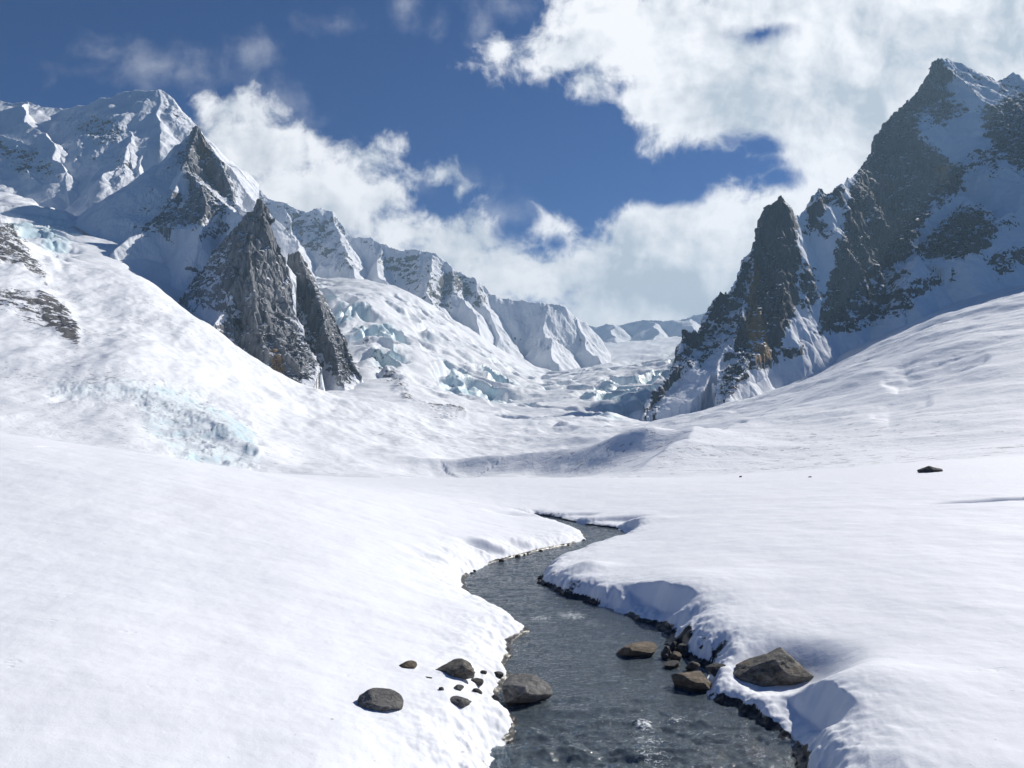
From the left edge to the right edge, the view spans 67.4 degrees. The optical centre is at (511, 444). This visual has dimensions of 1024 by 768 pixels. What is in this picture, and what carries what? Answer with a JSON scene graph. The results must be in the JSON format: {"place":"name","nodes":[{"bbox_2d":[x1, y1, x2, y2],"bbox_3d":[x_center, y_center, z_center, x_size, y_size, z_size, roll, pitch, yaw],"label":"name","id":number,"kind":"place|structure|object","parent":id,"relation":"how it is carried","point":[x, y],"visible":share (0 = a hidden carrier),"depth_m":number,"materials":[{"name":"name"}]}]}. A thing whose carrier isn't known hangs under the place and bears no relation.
{"place":"outdoors","nodes":[
{"label":"outdoors","id":0,"kind":"place"},
{"bbox_2d":[0,89,258,216],"bbox_3d":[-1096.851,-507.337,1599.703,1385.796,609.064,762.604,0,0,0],"label":"snow peak","id":1,"kind":"structure","parent":0,"point":[78,160],"depth_m":1509.80,"materials":[{"name":"white snow"}]},
{"bbox_2d":[73,126,295,314],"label":"rock shoulder","id":2,"kind":"object","parent":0,"point":[184,206],"visible":0.65,"depth_m":1050.73},
{"bbox_2d":[177,198,362,390],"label":"rock spires","id":3,"kind":"object","parent":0,"point":[238,292],"visible":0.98,"depth_m":773.92,"materials":[{"name":"grey stone"}]},
{"bbox_2d":[259,189,610,370],"bbox_3d":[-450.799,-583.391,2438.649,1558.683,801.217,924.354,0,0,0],"label":"ridge","id":4,"kind":"structure","parent":0,"point":[556,337],"depth_m":2366.97,"materials":[{"name":"white snow"}]},
{"bbox_2d":[0,433,1023,767],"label":"snow ground","id":5,"kind":"structure","parent":0,"point":[156,611],"depth_m":11.04,"materials":[{"name":"white snow"}]},
{"bbox_2d":[357,688,403,711],"bbox_3d":[-1.260,2.476,7.323,0.441,0.263,0.324,0,0,0],"label":"rock","id":6,"kind":"object","parent":5,"relation":"on","point":[380,699],"visible":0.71,"depth_m":7.28,"materials":[{"name":"grey stone"}]},
{"bbox_2d":[399,660,416,667],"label":"rock","id":7,"kind":"object","parent":5,"relation":"on","point":[409,664],"visible":0.98,"depth_m":8.71,"materials":[{"name":"brown stone"}]},
{"bbox_2d":[435,658,474,678],"bbox_3d":[-0.645,2.564,8.775,0.459,0.206,0.310,0,0,0],"label":"rock","id":8,"kind":"object","parent":5,"relation":"on","point":[460,668],"visible":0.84,"depth_m":8.66,"materials":[{"name":"stone"}]},
{"bbox_2d":[454,684,463,690],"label":"stone","id":9,"kind":"object","parent":5,"relation":"on","point":[458,687],"visible":0.97,"depth_m":8.19,"materials":[{"name":"grey stone"}]},
{"bbox_2d":[450,696,471,707],"bbox_3d":[-0.543,2.616,7.805,0.243,0.107,0.170,0,0,11],"label":"rock","id":10,"kind":"object","parent":5,"relation":"on","point":[460,702],"visible":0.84,"depth_m":7.76,"materials":[{"name":"grey stone"}]},
{"bbox_2d":[472,688,481,693],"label":"stone","id":11,"kind":"object","parent":5,"relation":"on","point":[477,690],"visible":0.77,"depth_m":8.29,"materials":[{"name":"grey stone"}]},
{"bbox_2d":[471,678,483,686],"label":"rock","id":12,"kind":"object","parent":5,"relation":"on","point":[479,682],"visible":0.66,"depth_m":8.86,"materials":[{"name":"stone"}]},
{"bbox_2d":[494,671,503,678],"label":"stone","id":13,"kind":"object","parent":5,"relation":"on","point":[499,674],"visible":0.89,"depth_m":9.65,"materials":[{"name":"grey stone"}]},
{"bbox_2d":[681,652,688,657],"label":"stone","id":14,"kind":"object","parent":5,"relation":"on","point":[684,654],"visible":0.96,"depth_m":10.76,"materials":[{"name":"black stone"}]},
{"bbox_2d":[706,663,725,676],"bbox_3d":[2.583,2.824,9.601,0.287,0.180,0.235,0,0,0],"label":"rock","id":15,"kind":"object","parent":5,"relation":"on","point":[713,668],"visible":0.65,"depth_m":9.55,"materials":[{"name":"stone"}]},
{"bbox_2d":[733,647,813,686],"bbox_3d":[3.182,2.729,9.340,0.920,0.481,0.637,0,0,23],"label":"boulder","id":16,"kind":"object","parent":5,"relation":"on","point":[779,666],"visible":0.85,"depth_m":9.14,"materials":[{"name":"stone"}]},
{"bbox_2d":[917,466,942,472],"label":"boulder","id":17,"kind":"object","parent":5,"relation":"on","point":[927,469],"visible":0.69,"depth_m":39.55,"materials":[{"name":"stone"}]},
{"bbox_2d":[0,192,1023,478],"bbox_3d":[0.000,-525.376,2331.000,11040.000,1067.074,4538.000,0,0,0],"label":"valley slope","id":18,"kind":"structure","parent":0,"point":[100,346],"depth_m":292.83,"materials":[{"name":"white snow"}]},
{"bbox_2d":[0,0,1023,326],"label":"sky","id":19,"kind":"structure","parent":0,"point":[617,162],"materials":[{"name":"blue"}]},
{"bbox_2d":[467,524,786,767],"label":"stream bed","id":20,"kind":"object","parent":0,"point":[624,754],"visible":0.52,"depth_m":9.21,"materials":[{"name":"grey liquid"}]},
{"bbox_2d":[465,516,793,767],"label":"stream water","id":21,"kind":"structure","parent":0,"point":[598,636],"depth_m":10.46,"materials":[{"name":"grey liquid"}]},
{"bbox_2d":[502,673,552,709],"bbox_3d":[0.181,2.905,8.987,0.600,0.323,0.592,0,0,0],"label":"boulder","id":22,"kind":"object","parent":21,"relation":"in","point":[521,690],"visible":1,"depth_m":8.87,"materials":[{"name":"grey stone"}]},
{"bbox_2d":[616,641,656,661],"bbox_3d":[1.775,2.957,10.989,0.602,0.239,0.452,0,0,0],"label":"rock","id":23,"kind":"object","parent":21,"relation":"in","point":[639,650],"visible":0.98,"depth_m":10.83,"materials":[{"name":"brown stone"}]},
{"bbox_2d":[661,646,670,661],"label":"stone","id":24,"kind":"object","parent":21,"relation":"in","point":[666,650],"visible":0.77,"depth_m":10.76,"materials":[{"name":"grey stone"}]},
{"bbox_2d":[663,660,680,671],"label":"rock","id":25,"kind":"object","parent":21,"relation":"in","point":[673,665],"visible":0.99,"depth_m":10.25,"materials":[{"name":"stone"}]},
{"bbox_2d":[669,641,678,650],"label":"stone","id":26,"kind":"object","parent":21,"relation":"on","point":[673,645],"visible":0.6,"depth_m":11.16,"materials":[{"name":"grey stone"}]},
{"bbox_2d":[670,651,680,660],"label":"stone","id":27,"kind":"object","parent":21,"relation":"on","point":[674,655],"visible":0.84,"depth_m":10.63,"materials":[{"name":"stone"}]},
{"bbox_2d":[678,643,688,652],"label":"stone","id":28,"kind":"object","parent":21,"relation":"on","point":[682,647],"visible":0.73,"depth_m":10.95,"materials":[{"name":"grey stone"}]},
{"bbox_2d":[671,671,711,694],"bbox_3d":[2.255,2.946,9.456,0.430,0.236,0.451,0,0,-31],"label":"rock","id":29,"kind":"object","parent":21,"relation":"in","point":[695,682],"visible":0.97,"depth_m":9.38,"materials":[{"name":"brown stone"}]},
{"bbox_2d":[685,661,699,671],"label":"rock","id":30,"kind":"object","parent":21,"relation":"on","point":[692,666],"visible":0.99,"depth_m":10.09,"materials":[{"name":"stone"}]},
{"bbox_2d":[588,313,704,342],"bbox_3d":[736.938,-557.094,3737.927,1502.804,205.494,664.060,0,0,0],"label":"distant range","id":31,"kind":"structure","parent":0,"point":[640,330],"depth_m":3740.44,"materials":[{"name":"white snow"}]},
{"bbox_2d":[641,58,1023,420],"bbox_3d":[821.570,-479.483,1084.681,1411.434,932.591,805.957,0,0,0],"label":"dark rock mountain","id":32,"kind":"structure","parent":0,"point":[918,215],"depth_m":927.75,"materials":[{"name":"grey stone"}]}
]}

